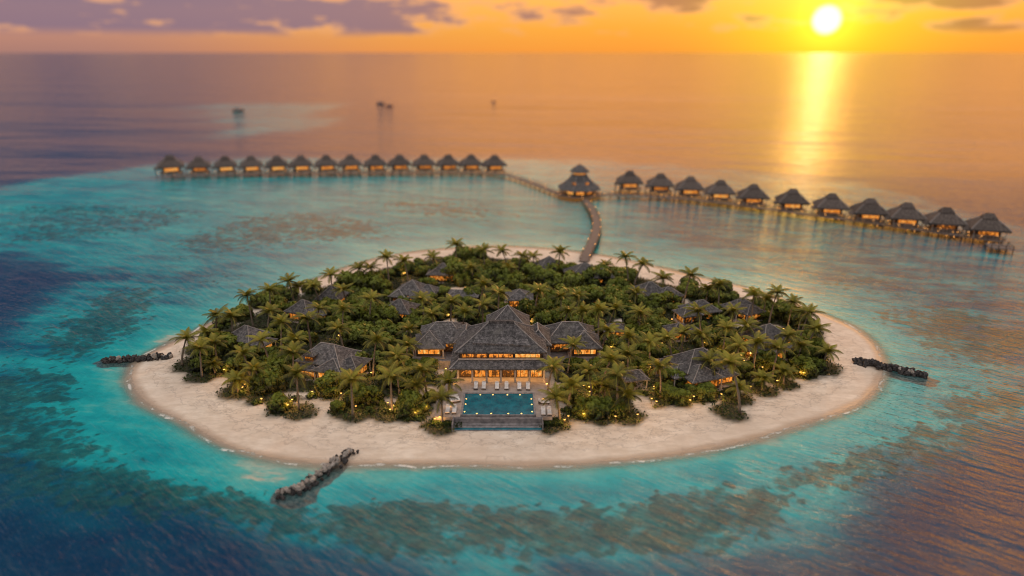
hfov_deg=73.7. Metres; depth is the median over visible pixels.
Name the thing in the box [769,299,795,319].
broadleaf tree
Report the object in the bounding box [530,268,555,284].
broadleaf tree
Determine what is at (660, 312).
broadleaf tree
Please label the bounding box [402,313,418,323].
broadleaf tree
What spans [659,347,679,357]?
broadleaf tree
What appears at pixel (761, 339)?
palm tree
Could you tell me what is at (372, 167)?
window
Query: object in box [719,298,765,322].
villa
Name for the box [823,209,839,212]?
window
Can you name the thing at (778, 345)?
palm tree
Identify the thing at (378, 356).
broadleaf tree
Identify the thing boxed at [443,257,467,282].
broadleaf tree
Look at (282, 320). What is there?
palm tree
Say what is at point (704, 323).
broadleaf tree
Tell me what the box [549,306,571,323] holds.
broadleaf tree
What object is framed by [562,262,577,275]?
broadleaf tree
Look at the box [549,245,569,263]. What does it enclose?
palm tree
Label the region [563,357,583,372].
broadleaf tree
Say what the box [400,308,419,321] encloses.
broadleaf tree
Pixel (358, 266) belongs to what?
palm tree
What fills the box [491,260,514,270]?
broadleaf tree
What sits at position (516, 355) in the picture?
window
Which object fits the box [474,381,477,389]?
sun lounger
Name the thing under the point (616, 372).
palm tree
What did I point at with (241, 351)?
palm tree
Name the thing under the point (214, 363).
bush palm
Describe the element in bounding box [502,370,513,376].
window
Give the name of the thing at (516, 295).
pavilion
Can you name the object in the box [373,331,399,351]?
broadleaf tree
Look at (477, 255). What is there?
broadleaf tree
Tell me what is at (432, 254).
palm tree
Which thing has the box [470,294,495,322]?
palm tree
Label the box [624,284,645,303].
palm tree
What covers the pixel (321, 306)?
palm tree
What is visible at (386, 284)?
broadleaf tree
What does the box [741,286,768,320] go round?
palm tree
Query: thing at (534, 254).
palm tree
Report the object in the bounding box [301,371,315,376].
window
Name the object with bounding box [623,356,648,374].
broadleaf tree
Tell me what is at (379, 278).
broadleaf tree
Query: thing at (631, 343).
broadleaf tree
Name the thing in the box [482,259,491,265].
broadleaf tree
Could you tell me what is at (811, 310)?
palm tree
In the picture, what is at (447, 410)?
sun lounger
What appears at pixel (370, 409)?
round shrub
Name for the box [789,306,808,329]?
palm tree
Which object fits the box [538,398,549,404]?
sun lounger
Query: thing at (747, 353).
window
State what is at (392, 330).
broadleaf tree
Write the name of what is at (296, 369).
palm tree
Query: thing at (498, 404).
swimming pool
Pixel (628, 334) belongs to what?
palm tree
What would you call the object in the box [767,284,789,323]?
palm tree
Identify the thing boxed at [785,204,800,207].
window
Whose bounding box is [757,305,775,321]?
broadleaf tree
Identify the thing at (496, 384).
sun lounger
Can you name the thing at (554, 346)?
window
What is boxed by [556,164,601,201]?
round pavilion
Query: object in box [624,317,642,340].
broadleaf tree
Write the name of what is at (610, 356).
palm tree
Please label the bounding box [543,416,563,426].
hedge
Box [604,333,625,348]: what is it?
broadleaf tree
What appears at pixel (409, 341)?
palm tree
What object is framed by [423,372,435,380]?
round shrub
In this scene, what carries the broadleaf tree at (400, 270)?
on the island sand
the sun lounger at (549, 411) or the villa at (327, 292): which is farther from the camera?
the villa at (327, 292)
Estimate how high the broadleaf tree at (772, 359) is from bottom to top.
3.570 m
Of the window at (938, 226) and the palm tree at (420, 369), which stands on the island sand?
the palm tree at (420, 369)
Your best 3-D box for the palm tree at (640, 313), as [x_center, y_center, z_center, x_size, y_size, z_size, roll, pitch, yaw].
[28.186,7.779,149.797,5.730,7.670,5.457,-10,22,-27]
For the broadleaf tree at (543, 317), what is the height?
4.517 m
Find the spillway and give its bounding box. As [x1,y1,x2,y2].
[454,423,541,430]
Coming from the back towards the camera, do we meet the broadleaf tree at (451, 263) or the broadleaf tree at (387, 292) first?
the broadleaf tree at (451, 263)
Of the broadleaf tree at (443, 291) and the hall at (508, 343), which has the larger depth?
the broadleaf tree at (443, 291)
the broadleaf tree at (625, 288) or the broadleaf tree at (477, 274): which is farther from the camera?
the broadleaf tree at (477, 274)
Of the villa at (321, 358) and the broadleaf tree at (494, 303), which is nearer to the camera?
the villa at (321, 358)
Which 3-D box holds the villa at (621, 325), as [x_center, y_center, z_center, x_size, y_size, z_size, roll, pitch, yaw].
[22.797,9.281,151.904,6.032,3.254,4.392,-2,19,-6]
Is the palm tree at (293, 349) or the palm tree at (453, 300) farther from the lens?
the palm tree at (453, 300)
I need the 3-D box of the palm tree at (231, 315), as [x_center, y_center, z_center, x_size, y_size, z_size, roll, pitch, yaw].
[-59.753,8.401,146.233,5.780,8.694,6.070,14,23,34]
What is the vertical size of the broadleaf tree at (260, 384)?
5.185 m
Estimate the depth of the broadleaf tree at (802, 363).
133.46 m
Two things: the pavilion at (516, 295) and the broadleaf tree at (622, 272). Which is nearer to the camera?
the pavilion at (516, 295)
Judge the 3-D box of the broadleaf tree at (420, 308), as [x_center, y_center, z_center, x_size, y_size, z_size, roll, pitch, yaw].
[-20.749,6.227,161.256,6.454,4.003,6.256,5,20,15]
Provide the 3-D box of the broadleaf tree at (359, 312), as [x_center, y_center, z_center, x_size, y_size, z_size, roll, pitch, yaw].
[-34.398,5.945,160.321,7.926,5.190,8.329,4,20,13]
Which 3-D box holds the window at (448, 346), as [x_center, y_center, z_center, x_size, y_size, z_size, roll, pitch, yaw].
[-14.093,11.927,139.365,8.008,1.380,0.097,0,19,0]
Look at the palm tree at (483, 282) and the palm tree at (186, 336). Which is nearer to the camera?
the palm tree at (186, 336)
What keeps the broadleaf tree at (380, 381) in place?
on the island sand
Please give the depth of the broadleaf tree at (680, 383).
128.04 m
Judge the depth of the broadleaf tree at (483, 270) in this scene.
188.29 m
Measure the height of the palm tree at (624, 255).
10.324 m
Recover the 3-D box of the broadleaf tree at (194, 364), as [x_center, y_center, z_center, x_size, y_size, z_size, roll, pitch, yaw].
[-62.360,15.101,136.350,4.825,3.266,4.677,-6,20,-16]
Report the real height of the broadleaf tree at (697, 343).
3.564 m
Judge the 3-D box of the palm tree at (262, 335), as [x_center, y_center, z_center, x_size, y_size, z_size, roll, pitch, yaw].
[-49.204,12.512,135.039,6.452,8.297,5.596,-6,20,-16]
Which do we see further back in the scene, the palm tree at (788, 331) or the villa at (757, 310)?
the villa at (757, 310)
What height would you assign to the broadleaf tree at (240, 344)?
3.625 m
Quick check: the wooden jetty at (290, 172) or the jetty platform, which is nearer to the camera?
the jetty platform
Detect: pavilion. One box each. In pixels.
[505,289,533,307]
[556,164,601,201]
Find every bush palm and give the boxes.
[202,356,224,373]
[221,368,252,393]
[725,378,752,399]
[749,368,775,389]
[770,361,799,383]
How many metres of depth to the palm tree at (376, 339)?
130.27 m
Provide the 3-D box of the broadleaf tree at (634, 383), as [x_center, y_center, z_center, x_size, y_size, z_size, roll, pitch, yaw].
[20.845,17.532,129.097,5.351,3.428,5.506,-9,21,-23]
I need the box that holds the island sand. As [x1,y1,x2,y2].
[123,246,890,470]
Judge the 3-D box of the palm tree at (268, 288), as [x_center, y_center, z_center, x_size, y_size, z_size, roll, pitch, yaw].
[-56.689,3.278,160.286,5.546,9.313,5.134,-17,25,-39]
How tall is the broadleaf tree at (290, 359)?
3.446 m
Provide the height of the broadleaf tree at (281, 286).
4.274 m
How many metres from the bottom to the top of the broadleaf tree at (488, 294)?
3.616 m
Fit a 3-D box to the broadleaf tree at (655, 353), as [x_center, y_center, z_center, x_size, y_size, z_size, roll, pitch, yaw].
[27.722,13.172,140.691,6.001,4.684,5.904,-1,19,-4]
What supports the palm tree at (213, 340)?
on the island sand
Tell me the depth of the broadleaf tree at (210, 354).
138.16 m
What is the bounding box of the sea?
[0,53,1023,575]
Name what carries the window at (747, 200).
in the water bungalow at (751, 194)
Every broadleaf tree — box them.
[188,355,211,372]
[192,347,222,360]
[203,331,238,354]
[212,317,232,329]
[221,353,246,374]
[229,303,253,321]
[238,341,248,348]
[245,345,262,360]
[247,366,287,395]
[249,290,270,308]
[250,355,268,372]
[259,327,279,344]
[259,346,280,360]
[260,294,287,309]
[262,352,291,374]
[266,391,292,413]
[269,321,285,328]
[270,284,284,296]
[273,300,296,319]
[273,326,293,339]
[278,336,299,350]
[282,287,299,300]
[282,352,299,363]
[298,319,313,330]
[300,331,318,343]
[301,279,321,294]
[311,315,336,333]
[313,370,347,398]
[318,296,339,308]
[325,303,347,318]
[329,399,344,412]
[333,270,369,293]
[334,313,354,323]
[338,369,349,388]
[339,322,375,346]
[340,295,361,312]
[341,320,358,332]
[343,380,371,406]
[349,290,368,299]
[349,301,369,313]
[349,302,379,321]
[355,351,368,371]
[359,287,370,293]
[359,320,373,324]
[360,385,384,404]
[363,306,382,324]
[364,270,384,292]
[368,350,387,366]
[370,301,400,323]
[371,318,398,333]
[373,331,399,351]
[375,278,392,291]
[375,361,387,378]
[378,367,394,386]
[380,269,395,279]
[382,289,395,300]
[386,322,408,341]
[388,349,412,365]
[392,261,412,276]
[392,373,412,392]
[394,389,429,418]
[394,402,417,418]
[397,295,409,300]
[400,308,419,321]
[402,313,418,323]
[403,358,423,375]
[405,257,425,274]
[410,298,428,308]
[413,315,433,333]
[414,265,429,276]
[414,305,433,317]
[417,277,438,285]
[420,357,438,373]
[422,392,435,402]
[428,291,440,305]
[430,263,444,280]
[430,302,450,311]
[431,303,449,320]
[437,285,450,298]
[442,255,454,262]
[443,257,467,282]
[452,246,476,260]
[452,272,472,286]
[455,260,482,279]
[456,308,478,324]
[459,296,477,307]
[463,285,483,298]
[468,247,488,259]
[471,270,489,285]
[477,312,490,323]
[478,267,490,273]
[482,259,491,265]
[482,296,499,310]
[485,292,503,301]
[487,267,512,287]
[490,281,508,291]
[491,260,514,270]
[494,301,509,310]
[504,271,527,289]
[511,257,529,271]
[514,297,541,317]
[517,283,529,289]
[520,262,542,283]
[527,284,552,300]
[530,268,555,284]
[531,309,552,324]
[536,283,567,305]
[537,297,555,309]
[543,278,554,288]
[544,259,564,273]
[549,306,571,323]
[551,272,567,286]
[555,298,575,307]
[558,386,578,404]
[560,270,585,288]
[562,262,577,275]
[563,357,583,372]
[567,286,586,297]
[568,294,583,305]
[569,313,590,323]
[572,394,601,419]
[577,361,601,379]
[579,284,605,304]
[581,267,597,285]
[584,370,614,392]
[585,266,611,285]
[587,310,601,317]
[588,317,605,335]
[588,357,609,369]
[588,395,615,420]
[591,302,607,315]
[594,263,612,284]
[598,345,612,361]
[603,283,619,295]
[603,285,621,292]
[604,290,632,311]
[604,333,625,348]
[606,276,630,287]
[610,376,635,389]
[612,267,638,284]
[614,401,629,418]
[616,300,634,316]
[616,342,629,359]
[621,285,634,294]
[622,312,633,323]
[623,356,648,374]
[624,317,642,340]
[629,332,644,344]
[632,350,652,369]
[633,294,649,305]
[634,322,653,334]
[634,342,661,358]
[635,316,663,329]
[643,299,661,309]
[643,306,666,317]
[648,290,673,310]
[652,327,666,343]
[654,382,669,397]
[658,368,687,387]
[658,383,681,401]
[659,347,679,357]
[660,317,673,328]
[670,295,682,303]
[670,302,682,314]
[672,389,692,405]
[675,281,696,297]
[679,276,698,287]
[682,383,704,399]
[686,304,708,322]
[689,332,713,347]
[693,287,712,302]
[695,320,707,327]
[695,381,719,401]
[701,326,723,344]
[707,289,726,303]
[709,303,724,319]
[711,314,729,326]
[712,279,732,293]
[712,347,723,354]
[717,328,736,337]
[718,339,735,353]
[725,290,739,302]
[735,359,754,379]
[747,349,775,370]
[751,298,772,306]
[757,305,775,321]
[758,300,778,310]
[764,354,786,371]
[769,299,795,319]
[782,307,815,327]
[785,343,794,358]
[787,354,819,378]
[790,336,826,362]
[797,327,816,336]
[811,357,826,372]
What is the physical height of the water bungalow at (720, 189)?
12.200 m
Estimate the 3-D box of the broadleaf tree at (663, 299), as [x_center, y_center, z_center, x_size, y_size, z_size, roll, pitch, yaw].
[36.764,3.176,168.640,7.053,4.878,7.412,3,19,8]
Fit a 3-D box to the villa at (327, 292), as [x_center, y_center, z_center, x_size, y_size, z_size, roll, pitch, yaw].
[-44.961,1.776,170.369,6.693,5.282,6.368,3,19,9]
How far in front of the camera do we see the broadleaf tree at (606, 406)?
117.66 m
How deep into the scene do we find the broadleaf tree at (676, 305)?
165.51 m
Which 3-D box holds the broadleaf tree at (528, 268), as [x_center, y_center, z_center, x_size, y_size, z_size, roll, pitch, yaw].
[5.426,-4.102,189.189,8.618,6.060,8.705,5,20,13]
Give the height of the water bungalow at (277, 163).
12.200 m
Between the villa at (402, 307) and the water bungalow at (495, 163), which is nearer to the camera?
the villa at (402, 307)
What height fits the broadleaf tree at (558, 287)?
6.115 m
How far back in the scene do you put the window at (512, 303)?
168.09 m
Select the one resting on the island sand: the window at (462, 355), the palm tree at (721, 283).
the palm tree at (721, 283)
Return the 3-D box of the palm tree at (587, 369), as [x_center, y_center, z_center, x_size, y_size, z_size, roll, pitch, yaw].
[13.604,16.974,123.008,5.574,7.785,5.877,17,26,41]
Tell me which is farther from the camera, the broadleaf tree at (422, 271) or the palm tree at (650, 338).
the broadleaf tree at (422, 271)
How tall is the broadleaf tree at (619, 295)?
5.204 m
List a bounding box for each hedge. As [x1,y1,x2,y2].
[432,417,451,426]
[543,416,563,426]
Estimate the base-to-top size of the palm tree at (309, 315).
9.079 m
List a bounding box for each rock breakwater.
[100,352,172,363]
[275,447,358,500]
[852,357,928,378]
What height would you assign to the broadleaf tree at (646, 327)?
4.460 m
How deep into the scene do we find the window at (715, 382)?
127.72 m
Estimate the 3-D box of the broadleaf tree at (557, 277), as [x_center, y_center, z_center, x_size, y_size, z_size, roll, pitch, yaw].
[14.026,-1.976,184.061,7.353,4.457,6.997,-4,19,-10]
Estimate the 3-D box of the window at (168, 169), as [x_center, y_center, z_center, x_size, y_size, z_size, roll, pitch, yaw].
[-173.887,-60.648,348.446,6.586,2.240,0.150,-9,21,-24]
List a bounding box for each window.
[164,168,178,171]
[194,168,205,170]
[220,167,232,170]
[246,167,257,169]
[272,167,283,169]
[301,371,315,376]
[346,166,356,168]
[358,365,366,375]
[371,166,381,168]
[417,350,439,354]
[430,276,452,280]
[445,344,453,349]
[460,370,470,376]
[461,354,486,357]
[474,370,485,376]
[488,370,499,376]
[489,354,512,357]
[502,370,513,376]
[509,301,518,306]
[515,354,539,357]
[516,370,527,376]
[531,370,541,376]
[551,344,568,349]
[574,350,595,354]
[624,184,636,186]
[654,187,667,189]
[684,191,697,193]
[684,317,697,322]
[695,380,717,386]
[714,195,727,197]
[718,377,732,383]
[742,349,752,358]
[746,199,760,202]
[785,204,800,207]
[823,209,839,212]
[861,215,878,218]
[898,220,915,223]
[936,225,955,229]
[978,231,998,235]
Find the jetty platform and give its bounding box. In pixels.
[985,240,1014,254]
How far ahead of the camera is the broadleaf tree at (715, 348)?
140.09 m
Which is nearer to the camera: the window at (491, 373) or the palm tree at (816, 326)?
the window at (491, 373)
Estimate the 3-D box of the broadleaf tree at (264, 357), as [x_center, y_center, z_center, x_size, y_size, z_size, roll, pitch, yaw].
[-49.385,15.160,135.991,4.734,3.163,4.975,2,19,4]
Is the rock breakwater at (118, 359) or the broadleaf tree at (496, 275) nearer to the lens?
the rock breakwater at (118, 359)
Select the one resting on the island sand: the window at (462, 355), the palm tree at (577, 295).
the palm tree at (577, 295)
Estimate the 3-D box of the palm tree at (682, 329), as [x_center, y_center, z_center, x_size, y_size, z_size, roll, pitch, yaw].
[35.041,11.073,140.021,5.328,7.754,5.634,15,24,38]
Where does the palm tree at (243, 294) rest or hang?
on the island sand
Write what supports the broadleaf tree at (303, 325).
on the island sand
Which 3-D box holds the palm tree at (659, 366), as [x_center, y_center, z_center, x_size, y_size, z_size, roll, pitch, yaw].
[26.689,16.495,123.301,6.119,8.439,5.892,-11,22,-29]
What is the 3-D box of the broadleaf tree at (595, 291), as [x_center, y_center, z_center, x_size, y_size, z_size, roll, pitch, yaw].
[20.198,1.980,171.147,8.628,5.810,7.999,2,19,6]
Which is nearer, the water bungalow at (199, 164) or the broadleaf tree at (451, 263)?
the broadleaf tree at (451, 263)
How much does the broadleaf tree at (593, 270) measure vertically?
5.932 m
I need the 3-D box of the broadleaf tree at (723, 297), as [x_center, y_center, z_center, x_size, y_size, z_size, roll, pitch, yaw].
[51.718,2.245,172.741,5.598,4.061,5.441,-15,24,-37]
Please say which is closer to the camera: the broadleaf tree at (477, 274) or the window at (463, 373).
the window at (463, 373)
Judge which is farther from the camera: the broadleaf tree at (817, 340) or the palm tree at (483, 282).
the palm tree at (483, 282)
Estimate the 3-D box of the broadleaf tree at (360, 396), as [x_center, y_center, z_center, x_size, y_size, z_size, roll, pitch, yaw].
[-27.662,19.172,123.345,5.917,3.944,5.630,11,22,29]
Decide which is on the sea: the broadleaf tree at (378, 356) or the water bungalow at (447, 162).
the water bungalow at (447, 162)
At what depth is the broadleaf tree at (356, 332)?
146.91 m
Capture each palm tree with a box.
[170,327,203,365]
[183,337,214,377]
[195,324,219,337]
[198,332,227,356]
[202,303,228,327]
[215,306,245,331]
[226,343,258,377]
[233,288,258,326]
[239,357,267,376]
[246,330,278,357]
[255,302,283,326]
[257,282,280,320]
[268,312,293,352]
[275,340,310,384]
[276,272,300,300]
[278,329,307,350]
[279,362,312,410]
[284,279,311,300]
[290,310,323,348]
[300,277,322,299]
[304,300,330,317]
[318,266,340,285]
[323,318,351,345]
[330,299,356,323]
[331,283,353,299]
[333,364,370,417]
[348,259,370,275]
[354,289,385,314]
[360,327,390,376]
[362,260,381,273]
[368,360,407,409]
[375,249,399,279]
[378,354,412,393]
[380,344,411,367]
[393,254,414,281]
[393,334,421,355]
[396,320,420,353]
[400,374,434,394]
[403,358,440,392]
[409,291,435,313]
[417,305,444,322]
[422,250,443,265]
[423,384,458,421]
[434,369,464,393]
[438,293,462,320]
[445,237,466,256]
[452,302,476,323]
[461,259,481,275]
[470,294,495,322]
[471,275,497,310]
[473,242,494,264]
[485,284,511,309]
[493,244,510,263]
[501,262,517,273]
[511,249,533,269]
[524,282,551,305]
[526,249,542,262]
[536,355,570,391]
[537,382,572,418]
[548,289,572,307]
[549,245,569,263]
[553,372,592,407]
[555,302,577,320]
[558,335,586,372]
[565,287,588,306]
[571,300,595,322]
[573,359,603,395]
[586,299,613,333]
[590,375,615,397]
[592,321,623,347]
[595,345,626,394]
[596,258,614,266]
[597,361,636,400]
[606,297,628,323]
[608,381,644,412]
[611,342,643,369]
[615,250,636,280]
[615,326,641,361]
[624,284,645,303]
[626,302,650,322]
[627,304,652,324]
[631,256,654,284]
[636,330,667,369]
[641,356,677,398]
[649,270,673,287]
[654,327,679,354]
[672,324,695,351]
[678,266,703,303]
[682,302,711,337]
[685,325,717,346]
[692,348,724,375]
[696,283,716,300]
[708,277,730,304]
[710,349,751,413]
[713,318,741,349]
[719,302,746,324]
[720,332,755,370]
[732,316,762,335]
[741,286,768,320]
[742,331,774,367]
[754,290,782,318]
[762,337,794,377]
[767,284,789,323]
[773,325,804,359]
[780,293,806,324]
[786,338,814,355]
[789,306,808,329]
[793,303,825,335]
[798,315,831,342]
[814,340,841,360]
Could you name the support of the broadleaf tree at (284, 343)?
on the island sand
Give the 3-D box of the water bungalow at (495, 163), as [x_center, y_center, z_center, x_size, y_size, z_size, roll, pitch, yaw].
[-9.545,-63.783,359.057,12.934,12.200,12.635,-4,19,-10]
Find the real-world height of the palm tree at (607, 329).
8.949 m
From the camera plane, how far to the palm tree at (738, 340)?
129.43 m
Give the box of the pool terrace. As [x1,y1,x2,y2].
[434,378,551,420]
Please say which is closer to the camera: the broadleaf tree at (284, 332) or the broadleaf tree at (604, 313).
the broadleaf tree at (284, 332)
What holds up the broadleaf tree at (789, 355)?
on the island sand
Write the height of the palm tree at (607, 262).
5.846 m
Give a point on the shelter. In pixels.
(640, 375)
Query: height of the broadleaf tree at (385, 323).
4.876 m
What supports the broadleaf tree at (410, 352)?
on the island sand
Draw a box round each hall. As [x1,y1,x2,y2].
[411,305,602,382]
[563,262,614,285]
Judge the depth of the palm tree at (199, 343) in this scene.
131.78 m
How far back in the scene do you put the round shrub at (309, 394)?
125.15 m
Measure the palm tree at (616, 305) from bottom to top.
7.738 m
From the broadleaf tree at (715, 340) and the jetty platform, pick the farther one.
the jetty platform
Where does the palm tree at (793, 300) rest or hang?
on the island sand
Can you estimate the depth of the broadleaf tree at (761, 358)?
136.33 m
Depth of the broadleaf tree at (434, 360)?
135.30 m
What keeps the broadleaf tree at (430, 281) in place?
on the island sand
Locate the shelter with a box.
[621,369,649,392]
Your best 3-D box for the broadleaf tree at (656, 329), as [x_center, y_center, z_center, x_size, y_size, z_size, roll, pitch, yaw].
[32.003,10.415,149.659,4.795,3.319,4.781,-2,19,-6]
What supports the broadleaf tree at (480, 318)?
on the island sand
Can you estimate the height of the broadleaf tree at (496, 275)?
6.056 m
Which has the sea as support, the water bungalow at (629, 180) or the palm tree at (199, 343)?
the water bungalow at (629, 180)
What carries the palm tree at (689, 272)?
on the island sand
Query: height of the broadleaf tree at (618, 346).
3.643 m
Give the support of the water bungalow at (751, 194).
on the sea
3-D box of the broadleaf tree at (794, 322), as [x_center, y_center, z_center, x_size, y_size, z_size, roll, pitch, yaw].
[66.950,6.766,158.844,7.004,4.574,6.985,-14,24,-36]
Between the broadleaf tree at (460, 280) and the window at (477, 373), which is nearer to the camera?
the window at (477, 373)
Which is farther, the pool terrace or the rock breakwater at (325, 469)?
the pool terrace
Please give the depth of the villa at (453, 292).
172.37 m
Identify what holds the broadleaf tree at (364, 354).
on the island sand
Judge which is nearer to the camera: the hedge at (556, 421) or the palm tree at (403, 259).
the hedge at (556, 421)
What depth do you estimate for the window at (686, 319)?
158.67 m
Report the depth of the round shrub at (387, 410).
119.94 m
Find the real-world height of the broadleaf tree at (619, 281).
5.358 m
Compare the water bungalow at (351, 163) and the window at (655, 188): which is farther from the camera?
the water bungalow at (351, 163)
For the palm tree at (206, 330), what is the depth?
142.38 m
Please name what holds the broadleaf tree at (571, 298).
on the island sand
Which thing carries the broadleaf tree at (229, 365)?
on the island sand
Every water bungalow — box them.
[154,155,184,177]
[185,156,211,175]
[211,156,237,176]
[237,156,263,175]
[264,155,289,175]
[288,155,313,175]
[313,155,338,171]
[337,154,362,174]
[363,154,387,174]
[387,154,411,174]
[411,154,436,173]
[436,154,460,173]
[459,154,483,171]
[482,155,506,174]
[614,171,643,193]
[644,173,674,195]
[673,176,705,197]
[703,180,736,204]
[735,184,769,209]
[773,188,809,215]
[810,193,849,220]
[847,198,888,226]
[883,202,926,232]
[920,207,967,237]
[961,213,1011,243]
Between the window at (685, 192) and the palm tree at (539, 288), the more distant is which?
the window at (685, 192)
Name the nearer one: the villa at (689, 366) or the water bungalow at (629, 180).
the villa at (689, 366)
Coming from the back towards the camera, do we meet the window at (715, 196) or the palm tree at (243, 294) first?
the window at (715, 196)
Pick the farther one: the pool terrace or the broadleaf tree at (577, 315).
the broadleaf tree at (577, 315)
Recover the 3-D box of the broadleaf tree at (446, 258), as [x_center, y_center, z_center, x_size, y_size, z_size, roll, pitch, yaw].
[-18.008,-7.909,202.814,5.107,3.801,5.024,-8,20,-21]
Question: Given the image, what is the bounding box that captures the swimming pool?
[460,392,535,416]
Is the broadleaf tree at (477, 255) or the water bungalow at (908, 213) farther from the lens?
the water bungalow at (908, 213)
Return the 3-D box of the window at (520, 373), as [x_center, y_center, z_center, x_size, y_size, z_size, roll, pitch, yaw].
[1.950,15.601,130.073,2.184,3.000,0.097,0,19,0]
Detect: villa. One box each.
[231,325,277,348]
[284,299,327,322]
[290,342,372,382]
[314,285,348,300]
[388,279,439,301]
[389,299,419,316]
[426,262,453,283]
[448,289,478,298]
[534,256,559,270]
[601,323,626,339]
[630,281,683,302]
[650,358,669,376]
[661,347,738,390]
[662,322,699,342]
[672,299,721,324]
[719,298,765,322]
[738,323,793,360]
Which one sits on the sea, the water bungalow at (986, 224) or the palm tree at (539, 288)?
the water bungalow at (986, 224)
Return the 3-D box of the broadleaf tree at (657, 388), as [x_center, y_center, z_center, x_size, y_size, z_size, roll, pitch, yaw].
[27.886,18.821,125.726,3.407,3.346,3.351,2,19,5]
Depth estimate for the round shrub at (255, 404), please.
122.92 m
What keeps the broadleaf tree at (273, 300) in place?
on the island sand
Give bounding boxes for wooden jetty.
[166,170,563,197]
[579,197,600,261]
[598,191,1004,244]
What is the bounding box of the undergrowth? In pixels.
[172,254,843,435]
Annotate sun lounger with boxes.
[445,404,449,413]
[452,404,456,412]
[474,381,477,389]
[482,381,485,389]
[495,381,498,389]
[504,381,508,389]
[517,381,520,390]
[526,381,529,389]
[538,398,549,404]
[541,406,545,415]
[547,406,551,415]
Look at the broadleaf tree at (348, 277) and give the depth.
177.71 m
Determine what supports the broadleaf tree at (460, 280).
on the island sand
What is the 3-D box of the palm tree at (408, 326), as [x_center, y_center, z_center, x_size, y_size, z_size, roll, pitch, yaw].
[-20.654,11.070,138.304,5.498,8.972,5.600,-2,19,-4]
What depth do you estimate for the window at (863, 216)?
250.88 m
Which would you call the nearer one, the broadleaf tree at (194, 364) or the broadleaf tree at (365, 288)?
the broadleaf tree at (194, 364)
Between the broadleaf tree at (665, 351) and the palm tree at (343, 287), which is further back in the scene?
the palm tree at (343, 287)
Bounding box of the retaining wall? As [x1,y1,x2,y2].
[454,417,541,422]
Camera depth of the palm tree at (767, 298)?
159.00 m
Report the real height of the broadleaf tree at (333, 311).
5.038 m
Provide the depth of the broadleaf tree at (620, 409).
117.82 m
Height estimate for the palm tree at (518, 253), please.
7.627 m
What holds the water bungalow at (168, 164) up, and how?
on the sea
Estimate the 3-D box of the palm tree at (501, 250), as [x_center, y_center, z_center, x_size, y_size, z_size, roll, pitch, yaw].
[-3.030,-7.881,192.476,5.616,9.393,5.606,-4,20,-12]
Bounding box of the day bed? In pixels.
[449,394,459,402]
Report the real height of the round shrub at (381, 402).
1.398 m
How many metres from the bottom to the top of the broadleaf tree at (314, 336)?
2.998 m
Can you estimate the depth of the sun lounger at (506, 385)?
126.48 m
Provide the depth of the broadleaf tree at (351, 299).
165.42 m
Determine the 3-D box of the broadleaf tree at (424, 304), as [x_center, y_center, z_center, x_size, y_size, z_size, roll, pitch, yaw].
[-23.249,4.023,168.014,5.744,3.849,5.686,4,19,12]
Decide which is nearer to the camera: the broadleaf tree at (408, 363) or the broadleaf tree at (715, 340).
the broadleaf tree at (408, 363)
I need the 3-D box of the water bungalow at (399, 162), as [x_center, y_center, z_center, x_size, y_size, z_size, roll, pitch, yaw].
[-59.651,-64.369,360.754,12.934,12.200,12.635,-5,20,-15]
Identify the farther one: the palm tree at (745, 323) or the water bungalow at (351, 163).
the water bungalow at (351, 163)
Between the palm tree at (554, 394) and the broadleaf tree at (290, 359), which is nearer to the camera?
the palm tree at (554, 394)
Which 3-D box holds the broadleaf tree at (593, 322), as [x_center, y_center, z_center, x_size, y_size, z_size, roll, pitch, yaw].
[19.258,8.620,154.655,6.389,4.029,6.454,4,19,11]
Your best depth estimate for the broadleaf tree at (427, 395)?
123.14 m
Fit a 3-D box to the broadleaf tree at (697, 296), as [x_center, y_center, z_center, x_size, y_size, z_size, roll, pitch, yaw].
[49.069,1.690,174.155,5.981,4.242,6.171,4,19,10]
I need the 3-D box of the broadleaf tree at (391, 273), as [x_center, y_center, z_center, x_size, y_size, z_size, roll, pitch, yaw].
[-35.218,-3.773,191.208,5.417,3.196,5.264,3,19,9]
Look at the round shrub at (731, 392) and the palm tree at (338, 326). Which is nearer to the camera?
the round shrub at (731, 392)
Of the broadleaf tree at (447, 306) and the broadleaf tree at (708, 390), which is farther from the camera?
the broadleaf tree at (447, 306)
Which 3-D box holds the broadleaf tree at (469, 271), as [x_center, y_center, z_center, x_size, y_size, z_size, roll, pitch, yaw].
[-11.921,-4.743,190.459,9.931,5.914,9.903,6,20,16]
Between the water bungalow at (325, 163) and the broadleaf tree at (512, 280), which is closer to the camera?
the broadleaf tree at (512, 280)
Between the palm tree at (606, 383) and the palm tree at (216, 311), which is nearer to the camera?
the palm tree at (606, 383)
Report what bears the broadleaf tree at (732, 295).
on the island sand
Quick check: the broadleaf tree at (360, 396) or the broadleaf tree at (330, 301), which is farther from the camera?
the broadleaf tree at (330, 301)
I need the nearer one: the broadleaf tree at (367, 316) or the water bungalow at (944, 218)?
the broadleaf tree at (367, 316)
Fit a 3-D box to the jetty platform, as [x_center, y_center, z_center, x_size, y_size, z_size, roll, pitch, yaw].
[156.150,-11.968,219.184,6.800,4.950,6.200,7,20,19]
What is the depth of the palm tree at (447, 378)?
123.36 m
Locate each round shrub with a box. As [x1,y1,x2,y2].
[205,368,217,374]
[238,390,246,395]
[251,399,262,405]
[306,391,317,399]
[363,406,375,413]
[373,398,385,405]
[384,406,395,413]
[413,414,424,421]
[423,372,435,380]
[560,406,571,412]
[668,400,677,405]
[723,390,733,396]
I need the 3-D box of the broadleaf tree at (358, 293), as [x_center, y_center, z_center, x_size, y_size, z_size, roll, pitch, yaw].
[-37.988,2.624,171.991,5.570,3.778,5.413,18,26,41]

